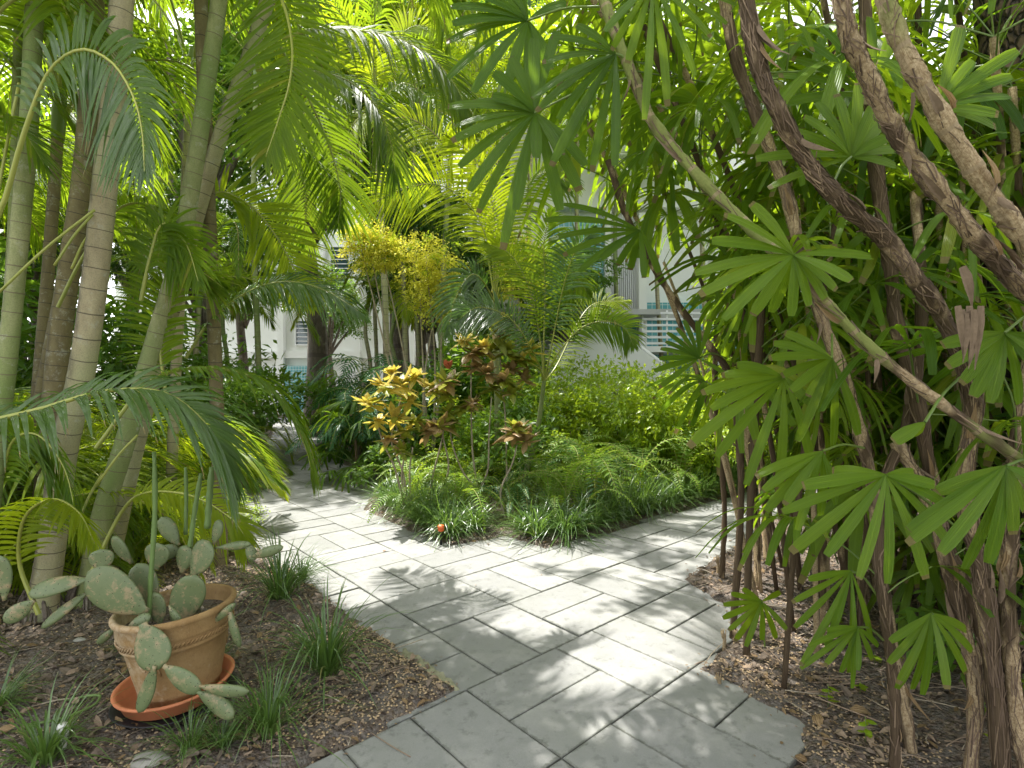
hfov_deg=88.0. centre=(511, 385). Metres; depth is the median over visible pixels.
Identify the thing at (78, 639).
stone
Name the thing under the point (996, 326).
lady palm
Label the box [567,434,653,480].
fern
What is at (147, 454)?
palm shoot
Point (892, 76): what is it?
lady palm
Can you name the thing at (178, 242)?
areca palm
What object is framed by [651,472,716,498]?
lily turf plant
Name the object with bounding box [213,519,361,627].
lily turf plant
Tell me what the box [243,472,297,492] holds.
lily turf plant
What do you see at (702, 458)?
leafy shrub
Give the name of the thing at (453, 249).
areca palm
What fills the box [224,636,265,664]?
lily turf plant
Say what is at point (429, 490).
lily turf plant
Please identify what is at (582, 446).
fern
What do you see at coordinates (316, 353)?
leafy tree
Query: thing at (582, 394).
leafy shrub
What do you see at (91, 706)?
bent shoot
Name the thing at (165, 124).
leafy tree
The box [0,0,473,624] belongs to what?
areca palm
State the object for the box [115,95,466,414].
apartment building
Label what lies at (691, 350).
lady palm
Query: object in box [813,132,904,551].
lady palm
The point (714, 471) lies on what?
lily turf plant
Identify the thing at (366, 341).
areca palm
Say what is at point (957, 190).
lady palm
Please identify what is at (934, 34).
sky
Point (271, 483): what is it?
palm shoot
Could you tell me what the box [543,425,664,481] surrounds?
fern
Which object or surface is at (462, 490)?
fern
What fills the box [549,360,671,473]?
leafy shrub
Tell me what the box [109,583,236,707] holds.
terracotta pot
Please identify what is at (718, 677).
cane stump
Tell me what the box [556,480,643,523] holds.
lily turf plant
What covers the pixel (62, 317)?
areca palm
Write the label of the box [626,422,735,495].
fern
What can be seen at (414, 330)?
leafy tree
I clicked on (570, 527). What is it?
lily turf plant
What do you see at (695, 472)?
lily turf plant
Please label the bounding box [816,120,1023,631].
lady palm
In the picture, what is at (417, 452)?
fern
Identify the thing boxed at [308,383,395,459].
lady palm
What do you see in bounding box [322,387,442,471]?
philodendron
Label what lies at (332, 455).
lady palm
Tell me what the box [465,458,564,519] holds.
fern
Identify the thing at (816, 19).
areca palm
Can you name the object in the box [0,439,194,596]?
palm shoot
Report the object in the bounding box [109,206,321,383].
areca palm
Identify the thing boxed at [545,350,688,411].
leafy shrub
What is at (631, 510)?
lily turf plant
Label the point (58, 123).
areca palm
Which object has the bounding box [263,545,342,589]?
lily turf plant
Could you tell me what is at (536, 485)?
fern
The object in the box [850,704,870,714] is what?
dry leaf
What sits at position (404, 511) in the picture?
lily turf plant
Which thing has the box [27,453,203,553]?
leafy shrub
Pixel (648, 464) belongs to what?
fern
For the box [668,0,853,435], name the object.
lady palm
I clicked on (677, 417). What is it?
leafy shrub
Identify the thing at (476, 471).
fern
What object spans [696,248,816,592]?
lady palm
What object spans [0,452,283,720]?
prickly pear cactus
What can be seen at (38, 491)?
palm shoot
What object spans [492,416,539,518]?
croton shrub
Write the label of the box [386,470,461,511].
lily turf plant
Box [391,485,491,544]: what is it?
lily turf plant
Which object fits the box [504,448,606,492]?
fern
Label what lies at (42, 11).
areca palm
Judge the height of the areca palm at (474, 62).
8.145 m
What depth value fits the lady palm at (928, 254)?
2.32 m
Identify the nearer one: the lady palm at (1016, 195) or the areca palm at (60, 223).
the lady palm at (1016, 195)
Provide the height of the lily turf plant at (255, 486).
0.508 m
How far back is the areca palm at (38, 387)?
4.26 m
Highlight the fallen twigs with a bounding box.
[0,537,1015,767]
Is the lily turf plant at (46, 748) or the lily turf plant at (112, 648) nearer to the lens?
the lily turf plant at (46, 748)
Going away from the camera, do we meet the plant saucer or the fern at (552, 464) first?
the plant saucer
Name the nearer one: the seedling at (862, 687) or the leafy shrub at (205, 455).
the seedling at (862, 687)
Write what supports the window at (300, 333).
in the apartment building at (291, 346)
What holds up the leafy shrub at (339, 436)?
on the garden soil at (938, 726)
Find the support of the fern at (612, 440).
on the garden soil at (938, 726)
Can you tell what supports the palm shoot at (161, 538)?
on the garden soil at (938, 726)
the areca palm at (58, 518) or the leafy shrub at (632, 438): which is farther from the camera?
the leafy shrub at (632, 438)
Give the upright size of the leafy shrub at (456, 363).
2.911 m
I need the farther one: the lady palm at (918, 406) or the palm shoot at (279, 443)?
the palm shoot at (279, 443)
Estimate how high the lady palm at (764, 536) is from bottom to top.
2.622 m
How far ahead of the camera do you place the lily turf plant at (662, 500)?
6.16 m
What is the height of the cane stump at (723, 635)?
0.143 m
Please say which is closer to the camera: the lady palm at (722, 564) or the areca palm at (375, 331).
the lady palm at (722, 564)
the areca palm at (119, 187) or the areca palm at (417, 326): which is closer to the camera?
the areca palm at (119, 187)
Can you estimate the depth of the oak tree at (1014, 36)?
2.58 m
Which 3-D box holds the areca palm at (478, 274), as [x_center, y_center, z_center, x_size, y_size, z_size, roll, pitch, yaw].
[-0.470,-1.350,7.069,3.215,5.563,1.109,0,0,0]
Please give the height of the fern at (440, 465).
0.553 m
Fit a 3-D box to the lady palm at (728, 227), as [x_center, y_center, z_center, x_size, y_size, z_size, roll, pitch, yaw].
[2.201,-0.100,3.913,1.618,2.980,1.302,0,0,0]
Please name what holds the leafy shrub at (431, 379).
on the garden soil at (938, 726)
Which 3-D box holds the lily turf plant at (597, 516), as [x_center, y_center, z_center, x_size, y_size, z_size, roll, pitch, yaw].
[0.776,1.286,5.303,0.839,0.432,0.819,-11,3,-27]
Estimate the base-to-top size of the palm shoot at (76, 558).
1.276 m
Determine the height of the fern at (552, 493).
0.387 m
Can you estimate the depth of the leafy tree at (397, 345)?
16.46 m
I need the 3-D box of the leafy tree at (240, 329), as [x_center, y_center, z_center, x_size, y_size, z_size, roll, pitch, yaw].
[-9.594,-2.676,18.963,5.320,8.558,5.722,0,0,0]
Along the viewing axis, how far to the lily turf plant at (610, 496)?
6.00 m
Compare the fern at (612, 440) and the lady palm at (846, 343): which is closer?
the lady palm at (846, 343)
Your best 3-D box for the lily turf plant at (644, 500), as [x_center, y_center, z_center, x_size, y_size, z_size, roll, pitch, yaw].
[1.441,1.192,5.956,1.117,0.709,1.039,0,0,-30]
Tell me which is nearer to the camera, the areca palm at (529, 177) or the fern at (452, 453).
the fern at (452, 453)
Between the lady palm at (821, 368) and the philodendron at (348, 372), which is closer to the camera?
the lady palm at (821, 368)
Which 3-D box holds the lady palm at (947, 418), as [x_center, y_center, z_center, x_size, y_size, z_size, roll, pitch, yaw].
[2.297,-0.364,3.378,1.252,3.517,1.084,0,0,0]
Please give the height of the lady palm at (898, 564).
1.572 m
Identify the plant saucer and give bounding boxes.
[110,653,234,720]
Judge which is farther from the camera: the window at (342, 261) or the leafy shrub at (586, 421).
the window at (342, 261)
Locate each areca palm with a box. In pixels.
[0,0,192,516]
[0,0,248,404]
[0,0,281,185]
[0,0,349,532]
[0,0,352,511]
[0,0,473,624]
[0,1,142,265]
[0,27,155,235]
[0,66,172,250]
[0,134,178,239]
[0,193,152,281]
[5,0,208,562]
[8,0,108,554]
[64,0,370,610]
[77,212,320,391]
[108,0,495,568]
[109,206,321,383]
[135,0,372,440]
[194,0,228,566]
[256,0,498,462]
[285,255,486,375]
[303,19,434,390]
[319,0,515,386]
[339,211,526,357]
[351,102,601,485]
[359,0,566,358]
[360,20,563,367]
[363,251,453,390]
[376,0,504,371]
[445,206,649,499]
[447,24,607,382]
[466,0,631,341]
[518,58,708,326]
[522,389,569,417]
[562,131,746,361]
[577,0,832,372]
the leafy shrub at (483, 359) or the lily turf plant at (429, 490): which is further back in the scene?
the leafy shrub at (483, 359)
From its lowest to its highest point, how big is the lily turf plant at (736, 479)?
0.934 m
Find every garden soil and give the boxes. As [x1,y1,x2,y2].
[0,440,1022,767]
[254,414,297,439]
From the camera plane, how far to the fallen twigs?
2.51 m
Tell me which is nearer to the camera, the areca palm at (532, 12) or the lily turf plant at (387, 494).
the lily turf plant at (387, 494)
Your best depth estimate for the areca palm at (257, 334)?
10.56 m
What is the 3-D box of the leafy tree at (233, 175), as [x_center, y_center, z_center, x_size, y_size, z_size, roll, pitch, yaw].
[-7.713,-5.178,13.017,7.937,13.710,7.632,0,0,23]
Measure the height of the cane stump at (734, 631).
0.098 m
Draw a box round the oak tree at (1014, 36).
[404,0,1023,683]
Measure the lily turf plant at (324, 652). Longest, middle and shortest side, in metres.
0.960 x 0.805 x 0.543 m
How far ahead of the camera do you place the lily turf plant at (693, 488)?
6.54 m
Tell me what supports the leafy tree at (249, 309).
on the garden soil at (938, 726)
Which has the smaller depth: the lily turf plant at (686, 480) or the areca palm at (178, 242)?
the areca palm at (178, 242)
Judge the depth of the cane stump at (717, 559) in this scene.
3.98 m
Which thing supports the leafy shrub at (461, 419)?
on the garden soil at (938, 726)
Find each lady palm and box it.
[297,411,398,492]
[304,369,381,442]
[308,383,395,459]
[446,0,1023,467]
[461,0,760,611]
[513,0,870,599]
[522,12,782,567]
[527,0,842,630]
[538,0,864,640]
[544,159,803,638]
[575,0,953,753]
[590,1,778,591]
[625,0,944,644]
[646,204,923,658]
[660,225,737,501]
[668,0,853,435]
[682,88,1008,689]
[687,101,946,652]
[691,53,816,506]
[691,231,767,559]
[695,190,1023,767]
[695,319,836,589]
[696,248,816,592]
[698,181,915,516]
[701,281,873,589]
[704,310,737,578]
[704,322,801,546]
[709,222,938,609]
[711,172,913,597]
[726,0,1012,728]
[736,0,963,587]
[737,0,1011,767]
[737,190,942,569]
[740,151,990,639]
[744,111,984,638]
[761,148,955,584]
[768,372,965,595]
[772,132,954,605]
[773,188,971,587]
[794,0,1023,328]
[802,284,1011,639]
[804,442,1023,767]
[807,12,955,596]
[808,88,1023,672]
[812,0,1023,605]
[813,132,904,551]
[813,190,902,588]
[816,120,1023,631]
[826,0,1023,404]
[843,119,1023,632]
[853,100,1023,605]
[859,295,1023,767]
[874,0,1005,239]
[874,0,1023,260]
[888,32,1023,384]
[909,0,972,285]
[950,0,1023,390]
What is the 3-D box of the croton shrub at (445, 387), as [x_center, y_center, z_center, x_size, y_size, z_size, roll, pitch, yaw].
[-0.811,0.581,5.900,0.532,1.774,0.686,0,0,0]
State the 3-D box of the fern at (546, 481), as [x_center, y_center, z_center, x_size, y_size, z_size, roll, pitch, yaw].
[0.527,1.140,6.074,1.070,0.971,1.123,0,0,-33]
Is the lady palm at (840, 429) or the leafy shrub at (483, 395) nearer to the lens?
the lady palm at (840, 429)
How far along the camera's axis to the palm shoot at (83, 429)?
6.58 m
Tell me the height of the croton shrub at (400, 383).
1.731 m
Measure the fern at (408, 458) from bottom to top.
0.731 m
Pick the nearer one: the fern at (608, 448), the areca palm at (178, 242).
the areca palm at (178, 242)
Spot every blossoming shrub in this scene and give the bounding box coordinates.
[335,214,416,467]
[389,228,469,480]
[489,225,549,385]
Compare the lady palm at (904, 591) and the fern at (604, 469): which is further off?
the fern at (604, 469)
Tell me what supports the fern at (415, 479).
on the garden soil at (938, 726)
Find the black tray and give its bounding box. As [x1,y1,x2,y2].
[108,671,237,728]
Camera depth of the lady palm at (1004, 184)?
2.34 m
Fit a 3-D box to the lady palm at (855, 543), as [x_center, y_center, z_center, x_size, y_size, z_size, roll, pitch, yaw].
[1.542,0.051,2.789,1.216,2.741,1.257,0,0,0]
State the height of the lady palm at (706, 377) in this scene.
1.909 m
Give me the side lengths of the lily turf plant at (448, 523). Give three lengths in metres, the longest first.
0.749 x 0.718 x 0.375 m
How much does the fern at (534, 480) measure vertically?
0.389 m
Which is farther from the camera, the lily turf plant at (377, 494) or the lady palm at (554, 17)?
the lily turf plant at (377, 494)
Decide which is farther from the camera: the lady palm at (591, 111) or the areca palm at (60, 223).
the areca palm at (60, 223)
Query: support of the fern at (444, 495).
on the garden soil at (938, 726)
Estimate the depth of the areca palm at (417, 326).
12.54 m
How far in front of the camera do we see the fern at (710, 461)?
7.40 m
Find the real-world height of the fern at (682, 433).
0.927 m
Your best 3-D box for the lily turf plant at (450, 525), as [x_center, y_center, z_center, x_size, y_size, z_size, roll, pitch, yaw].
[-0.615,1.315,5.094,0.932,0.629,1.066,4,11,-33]
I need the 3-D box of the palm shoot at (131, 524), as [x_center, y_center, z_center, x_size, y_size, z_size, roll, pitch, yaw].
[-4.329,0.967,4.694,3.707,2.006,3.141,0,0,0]
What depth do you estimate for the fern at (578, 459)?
6.18 m
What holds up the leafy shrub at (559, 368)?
on the garden soil at (938, 726)
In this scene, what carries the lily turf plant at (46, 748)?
on the garden soil at (938, 726)
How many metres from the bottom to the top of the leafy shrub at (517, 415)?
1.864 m
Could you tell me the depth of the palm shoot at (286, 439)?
8.60 m
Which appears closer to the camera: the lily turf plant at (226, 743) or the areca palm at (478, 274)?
the lily turf plant at (226, 743)
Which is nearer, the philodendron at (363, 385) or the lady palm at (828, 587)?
the lady palm at (828, 587)
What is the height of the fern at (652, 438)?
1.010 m
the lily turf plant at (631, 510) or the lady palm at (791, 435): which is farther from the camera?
the lily turf plant at (631, 510)
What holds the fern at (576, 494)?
on the garden soil at (938, 726)
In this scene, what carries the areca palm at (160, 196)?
on the garden soil at (938, 726)
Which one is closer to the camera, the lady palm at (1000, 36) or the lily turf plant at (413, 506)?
the lady palm at (1000, 36)
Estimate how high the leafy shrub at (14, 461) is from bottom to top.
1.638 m
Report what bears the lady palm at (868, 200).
on the garden soil at (938, 726)
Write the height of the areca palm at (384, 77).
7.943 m
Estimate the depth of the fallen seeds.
2.43 m
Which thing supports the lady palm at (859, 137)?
on the garden soil at (938, 726)
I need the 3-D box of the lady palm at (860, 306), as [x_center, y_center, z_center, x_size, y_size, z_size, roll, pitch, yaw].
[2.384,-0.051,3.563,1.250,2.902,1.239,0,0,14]
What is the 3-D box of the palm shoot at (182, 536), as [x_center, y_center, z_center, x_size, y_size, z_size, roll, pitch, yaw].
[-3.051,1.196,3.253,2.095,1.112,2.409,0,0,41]
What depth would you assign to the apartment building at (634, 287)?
14.30 m
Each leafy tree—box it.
[0,0,183,358]
[0,90,143,388]
[7,0,359,382]
[58,133,238,404]
[110,176,295,358]
[132,0,495,436]
[158,185,327,416]
[247,0,575,388]
[278,263,378,402]
[349,166,517,372]
[356,276,436,368]
[362,196,466,366]
[482,245,627,345]
[866,3,976,233]
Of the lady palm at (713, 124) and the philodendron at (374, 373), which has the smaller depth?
the lady palm at (713, 124)
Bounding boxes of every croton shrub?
[351,364,430,512]
[417,360,461,499]
[443,332,524,503]
[479,312,546,501]
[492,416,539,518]
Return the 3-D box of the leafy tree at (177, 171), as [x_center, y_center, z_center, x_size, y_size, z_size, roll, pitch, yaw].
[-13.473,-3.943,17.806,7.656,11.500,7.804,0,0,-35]
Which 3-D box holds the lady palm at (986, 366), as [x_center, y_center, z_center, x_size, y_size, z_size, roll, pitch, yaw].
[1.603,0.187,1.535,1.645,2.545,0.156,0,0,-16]
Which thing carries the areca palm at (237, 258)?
on the garden soil at (938, 726)
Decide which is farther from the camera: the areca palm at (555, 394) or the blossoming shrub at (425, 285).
the areca palm at (555, 394)
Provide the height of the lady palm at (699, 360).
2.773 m
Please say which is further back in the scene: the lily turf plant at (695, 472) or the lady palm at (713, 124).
the lily turf plant at (695, 472)
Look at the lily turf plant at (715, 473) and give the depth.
7.00 m
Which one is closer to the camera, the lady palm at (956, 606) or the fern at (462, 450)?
the lady palm at (956, 606)
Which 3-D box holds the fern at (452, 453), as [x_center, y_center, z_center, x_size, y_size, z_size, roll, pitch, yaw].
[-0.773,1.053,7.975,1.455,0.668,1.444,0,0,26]
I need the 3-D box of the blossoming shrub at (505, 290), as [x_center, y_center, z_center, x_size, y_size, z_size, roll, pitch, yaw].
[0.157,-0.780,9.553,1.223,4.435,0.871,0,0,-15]
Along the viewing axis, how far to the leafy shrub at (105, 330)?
11.40 m
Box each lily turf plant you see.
[0,643,60,723]
[0,669,133,767]
[99,642,121,657]
[118,675,236,767]
[131,629,366,767]
[167,696,270,767]
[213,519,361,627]
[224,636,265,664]
[240,478,263,494]
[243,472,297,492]
[246,570,421,713]
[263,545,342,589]
[333,476,425,518]
[350,468,428,518]
[361,467,428,523]
[362,479,395,503]
[371,493,423,525]
[380,484,450,529]
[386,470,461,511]
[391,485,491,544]
[392,471,480,531]
[393,468,483,520]
[403,476,501,528]
[412,490,492,551]
[418,499,478,547]
[420,490,462,511]
[431,485,511,543]
[454,509,499,535]
[489,500,591,544]
[491,486,589,545]
[495,489,612,540]
[496,503,549,541]
[499,483,632,554]
[533,496,628,542]
[544,468,624,531]
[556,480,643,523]
[570,474,648,535]
[571,490,627,535]
[577,467,660,520]
[603,474,663,514]
[604,468,670,514]
[608,474,676,501]
[613,463,679,524]
[628,473,686,517]
[638,475,699,516]
[649,469,691,505]
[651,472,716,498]
[655,469,712,512]
[656,474,703,511]
[663,465,719,501]
[663,470,729,505]
[670,462,736,493]
[673,458,717,480]
[675,470,729,499]
[697,458,745,491]
[707,456,745,491]
[711,458,767,488]
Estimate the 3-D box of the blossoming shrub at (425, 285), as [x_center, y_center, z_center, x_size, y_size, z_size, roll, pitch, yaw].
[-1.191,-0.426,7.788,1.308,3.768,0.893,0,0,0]
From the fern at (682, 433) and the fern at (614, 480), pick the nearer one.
the fern at (614, 480)
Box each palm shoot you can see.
[0,404,287,573]
[0,421,290,586]
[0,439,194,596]
[0,487,210,655]
[3,387,208,558]
[3,464,207,599]
[7,397,166,524]
[7,420,264,578]
[12,519,255,587]
[14,393,113,456]
[85,409,248,482]
[115,408,298,486]
[227,408,293,450]
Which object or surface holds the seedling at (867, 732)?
on the garden soil at (938, 726)
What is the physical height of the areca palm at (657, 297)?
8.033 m
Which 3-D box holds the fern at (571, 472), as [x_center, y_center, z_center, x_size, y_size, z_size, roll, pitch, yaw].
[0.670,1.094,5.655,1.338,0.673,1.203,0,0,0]
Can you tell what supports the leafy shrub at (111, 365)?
on the garden soil at (938, 726)
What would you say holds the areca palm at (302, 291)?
on the garden soil at (938, 726)
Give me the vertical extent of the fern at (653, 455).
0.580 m
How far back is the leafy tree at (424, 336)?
15.35 m
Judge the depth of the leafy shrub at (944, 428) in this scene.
3.21 m
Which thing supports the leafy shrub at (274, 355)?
on the garden soil at (938, 726)
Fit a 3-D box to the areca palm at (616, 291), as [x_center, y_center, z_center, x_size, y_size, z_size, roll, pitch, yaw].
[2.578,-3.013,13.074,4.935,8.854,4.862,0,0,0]
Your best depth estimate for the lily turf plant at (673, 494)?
6.29 m
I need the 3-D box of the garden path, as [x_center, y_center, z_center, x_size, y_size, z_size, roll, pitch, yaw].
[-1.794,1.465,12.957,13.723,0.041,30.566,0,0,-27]
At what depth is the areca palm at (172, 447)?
5.10 m
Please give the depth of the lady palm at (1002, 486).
1.45 m
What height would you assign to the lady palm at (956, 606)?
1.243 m
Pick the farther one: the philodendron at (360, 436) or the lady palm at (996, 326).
the philodendron at (360, 436)
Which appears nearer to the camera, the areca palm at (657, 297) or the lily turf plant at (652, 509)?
the lily turf plant at (652, 509)
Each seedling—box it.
[818,686,838,703]
[854,682,867,690]
[857,716,876,741]
[865,652,881,665]
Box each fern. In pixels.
[355,465,400,492]
[367,457,473,522]
[375,449,451,482]
[375,457,460,491]
[382,434,430,465]
[396,455,490,472]
[403,488,474,520]
[406,477,505,532]
[417,452,522,506]
[423,435,510,487]
[428,468,498,505]
[434,481,505,511]
[436,458,504,485]
[438,440,490,469]
[458,458,564,497]
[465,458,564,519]
[467,470,552,512]
[469,425,602,504]
[474,479,554,513]
[475,437,561,485]
[495,435,669,508]
[496,442,602,505]
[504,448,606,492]
[505,434,657,487]
[512,461,640,522]
[520,478,577,509]
[527,442,655,501]
[528,477,621,509]
[542,440,664,513]
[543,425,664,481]
[555,433,624,475]
[557,434,630,468]
[563,438,715,515]
[567,415,635,463]
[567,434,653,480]
[570,469,641,502]
[593,445,681,483]
[606,415,712,485]
[617,447,691,484]
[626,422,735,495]
[633,420,735,470]
[655,434,765,463]
[673,443,745,479]
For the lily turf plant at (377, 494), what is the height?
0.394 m
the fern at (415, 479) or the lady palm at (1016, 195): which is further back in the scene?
the fern at (415, 479)
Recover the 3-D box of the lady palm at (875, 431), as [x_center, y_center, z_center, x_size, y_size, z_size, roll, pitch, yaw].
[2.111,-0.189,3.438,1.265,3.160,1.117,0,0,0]
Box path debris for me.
[292,500,796,762]
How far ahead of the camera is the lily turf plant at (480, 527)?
5.15 m
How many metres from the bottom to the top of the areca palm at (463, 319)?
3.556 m
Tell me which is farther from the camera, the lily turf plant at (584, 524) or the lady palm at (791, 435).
the lily turf plant at (584, 524)
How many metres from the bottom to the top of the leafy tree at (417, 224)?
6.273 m
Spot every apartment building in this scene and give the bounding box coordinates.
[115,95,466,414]
[462,89,863,421]
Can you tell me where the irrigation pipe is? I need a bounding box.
[56,722,68,749]
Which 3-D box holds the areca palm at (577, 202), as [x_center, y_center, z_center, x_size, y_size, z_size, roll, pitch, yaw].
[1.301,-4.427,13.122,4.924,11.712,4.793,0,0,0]
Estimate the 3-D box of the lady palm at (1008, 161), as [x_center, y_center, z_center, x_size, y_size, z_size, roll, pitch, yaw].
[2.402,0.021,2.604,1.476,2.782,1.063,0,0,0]
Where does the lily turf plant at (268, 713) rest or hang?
on the garden soil at (938, 726)
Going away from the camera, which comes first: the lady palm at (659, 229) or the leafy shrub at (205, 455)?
the lady palm at (659, 229)
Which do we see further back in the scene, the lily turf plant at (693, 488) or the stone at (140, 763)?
the lily turf plant at (693, 488)
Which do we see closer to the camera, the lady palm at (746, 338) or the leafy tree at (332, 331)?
the lady palm at (746, 338)
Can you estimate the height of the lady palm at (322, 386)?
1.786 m
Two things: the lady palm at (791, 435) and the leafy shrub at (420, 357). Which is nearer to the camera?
the lady palm at (791, 435)
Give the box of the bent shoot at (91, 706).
[22,694,101,724]
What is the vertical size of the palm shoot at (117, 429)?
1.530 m
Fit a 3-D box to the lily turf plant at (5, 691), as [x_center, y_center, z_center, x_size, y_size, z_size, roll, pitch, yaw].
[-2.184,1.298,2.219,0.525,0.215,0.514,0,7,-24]
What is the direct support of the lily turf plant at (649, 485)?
on the garden soil at (938, 726)
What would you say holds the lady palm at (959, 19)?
on the garden soil at (938, 726)
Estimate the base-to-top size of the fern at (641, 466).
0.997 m
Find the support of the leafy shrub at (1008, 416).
on the garden soil at (938, 726)
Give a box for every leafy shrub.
[0,229,92,415]
[1,424,35,514]
[14,282,267,457]
[18,288,129,416]
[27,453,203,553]
[94,484,242,564]
[96,306,311,443]
[105,369,270,479]
[123,328,354,458]
[142,436,240,486]
[148,488,270,552]
[318,428,355,445]
[344,385,492,488]
[390,345,485,430]
[391,359,488,464]
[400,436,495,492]
[416,314,560,444]
[417,328,552,434]
[426,370,575,446]
[430,390,513,470]
[452,366,562,478]
[472,353,668,473]
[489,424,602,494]
[500,348,622,447]
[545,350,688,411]
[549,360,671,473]
[568,354,719,429]
[585,363,727,475]
[599,369,715,481]
[604,380,768,494]
[646,369,725,443]
[655,350,796,465]
[850,382,1020,544]
[879,459,1023,698]
[893,302,977,465]
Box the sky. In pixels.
[0,0,973,371]
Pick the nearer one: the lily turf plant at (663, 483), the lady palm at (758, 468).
the lady palm at (758, 468)
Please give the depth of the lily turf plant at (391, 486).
6.27 m
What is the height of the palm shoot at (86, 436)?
1.476 m
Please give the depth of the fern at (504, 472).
6.63 m
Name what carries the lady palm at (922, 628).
on the garden soil at (938, 726)
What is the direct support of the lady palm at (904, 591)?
on the garden soil at (938, 726)
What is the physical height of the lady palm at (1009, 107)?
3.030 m
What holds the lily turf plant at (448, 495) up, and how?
on the garden soil at (938, 726)
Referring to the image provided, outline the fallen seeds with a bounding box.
[0,564,979,767]
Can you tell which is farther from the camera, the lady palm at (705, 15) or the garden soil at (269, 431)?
the garden soil at (269, 431)
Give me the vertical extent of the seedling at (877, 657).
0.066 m
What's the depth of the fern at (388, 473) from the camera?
6.98 m
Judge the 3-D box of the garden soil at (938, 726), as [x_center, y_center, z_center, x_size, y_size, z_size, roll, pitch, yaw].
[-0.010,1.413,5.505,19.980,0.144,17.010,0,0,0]
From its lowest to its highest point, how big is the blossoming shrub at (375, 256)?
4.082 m
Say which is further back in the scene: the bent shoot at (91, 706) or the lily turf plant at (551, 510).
the lily turf plant at (551, 510)
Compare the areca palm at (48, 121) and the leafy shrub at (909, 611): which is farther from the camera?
the areca palm at (48, 121)
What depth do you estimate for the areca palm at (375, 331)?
15.15 m
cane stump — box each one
[715,672,720,683]
[716,555,718,573]
[721,628,725,650]
[732,629,736,643]
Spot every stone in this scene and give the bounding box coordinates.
[73,637,85,641]
[130,750,170,767]
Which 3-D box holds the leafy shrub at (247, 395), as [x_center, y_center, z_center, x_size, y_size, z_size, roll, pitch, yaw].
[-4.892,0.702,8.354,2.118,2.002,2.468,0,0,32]
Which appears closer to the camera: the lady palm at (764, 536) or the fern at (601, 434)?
the lady palm at (764, 536)
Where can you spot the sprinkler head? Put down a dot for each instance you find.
(440, 528)
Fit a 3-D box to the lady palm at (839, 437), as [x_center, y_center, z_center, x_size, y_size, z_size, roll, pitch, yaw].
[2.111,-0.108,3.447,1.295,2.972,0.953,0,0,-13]
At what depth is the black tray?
2.17 m
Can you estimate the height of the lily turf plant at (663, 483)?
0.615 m
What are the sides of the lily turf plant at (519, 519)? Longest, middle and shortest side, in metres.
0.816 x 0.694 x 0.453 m
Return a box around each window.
[295,320,306,345]
[329,246,350,289]
[433,170,442,191]
[479,152,511,196]
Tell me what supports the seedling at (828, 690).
on the garden soil at (938, 726)
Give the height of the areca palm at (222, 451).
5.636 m
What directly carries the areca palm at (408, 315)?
on the garden soil at (938, 726)
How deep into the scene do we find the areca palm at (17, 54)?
3.78 m
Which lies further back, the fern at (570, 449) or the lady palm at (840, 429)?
the fern at (570, 449)
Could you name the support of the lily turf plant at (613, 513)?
on the garden soil at (938, 726)
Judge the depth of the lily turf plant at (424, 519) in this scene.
5.35 m
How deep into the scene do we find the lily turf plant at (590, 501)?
5.58 m
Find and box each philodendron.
[285,381,419,474]
[307,353,422,445]
[308,353,396,450]
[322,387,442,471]
[361,364,463,447]
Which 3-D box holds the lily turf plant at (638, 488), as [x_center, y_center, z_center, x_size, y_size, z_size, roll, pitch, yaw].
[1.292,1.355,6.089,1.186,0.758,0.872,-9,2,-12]
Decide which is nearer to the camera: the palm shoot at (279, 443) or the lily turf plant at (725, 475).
the lily turf plant at (725, 475)
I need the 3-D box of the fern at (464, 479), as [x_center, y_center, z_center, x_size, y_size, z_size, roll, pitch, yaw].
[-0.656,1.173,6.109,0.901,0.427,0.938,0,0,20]
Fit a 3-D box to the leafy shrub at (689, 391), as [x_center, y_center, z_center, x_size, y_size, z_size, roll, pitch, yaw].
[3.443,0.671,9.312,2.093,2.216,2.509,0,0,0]
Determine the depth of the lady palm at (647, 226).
2.93 m
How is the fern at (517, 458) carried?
on the garden soil at (938, 726)
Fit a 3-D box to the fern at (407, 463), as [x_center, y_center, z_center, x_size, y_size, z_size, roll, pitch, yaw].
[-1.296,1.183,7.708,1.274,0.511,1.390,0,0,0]
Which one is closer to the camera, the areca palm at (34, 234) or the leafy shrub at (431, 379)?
the areca palm at (34, 234)
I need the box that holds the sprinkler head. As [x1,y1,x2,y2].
[438,524,443,544]
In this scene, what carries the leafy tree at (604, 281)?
on the garden soil at (938, 726)
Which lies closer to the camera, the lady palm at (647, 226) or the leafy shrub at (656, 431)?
the lady palm at (647, 226)
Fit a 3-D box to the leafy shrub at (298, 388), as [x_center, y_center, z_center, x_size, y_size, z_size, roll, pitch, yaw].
[-4.755,0.295,9.789,4.434,2.711,2.316,0,0,-34]
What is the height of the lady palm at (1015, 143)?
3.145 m
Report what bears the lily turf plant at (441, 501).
on the garden soil at (938, 726)
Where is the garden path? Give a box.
[188,416,816,767]
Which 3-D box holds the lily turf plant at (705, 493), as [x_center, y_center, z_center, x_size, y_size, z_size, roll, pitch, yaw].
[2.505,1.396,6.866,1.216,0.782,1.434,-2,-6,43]
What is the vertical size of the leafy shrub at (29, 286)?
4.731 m
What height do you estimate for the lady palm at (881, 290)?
3.146 m
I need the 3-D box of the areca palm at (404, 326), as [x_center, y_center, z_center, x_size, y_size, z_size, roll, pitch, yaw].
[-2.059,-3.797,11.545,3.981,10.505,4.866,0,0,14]

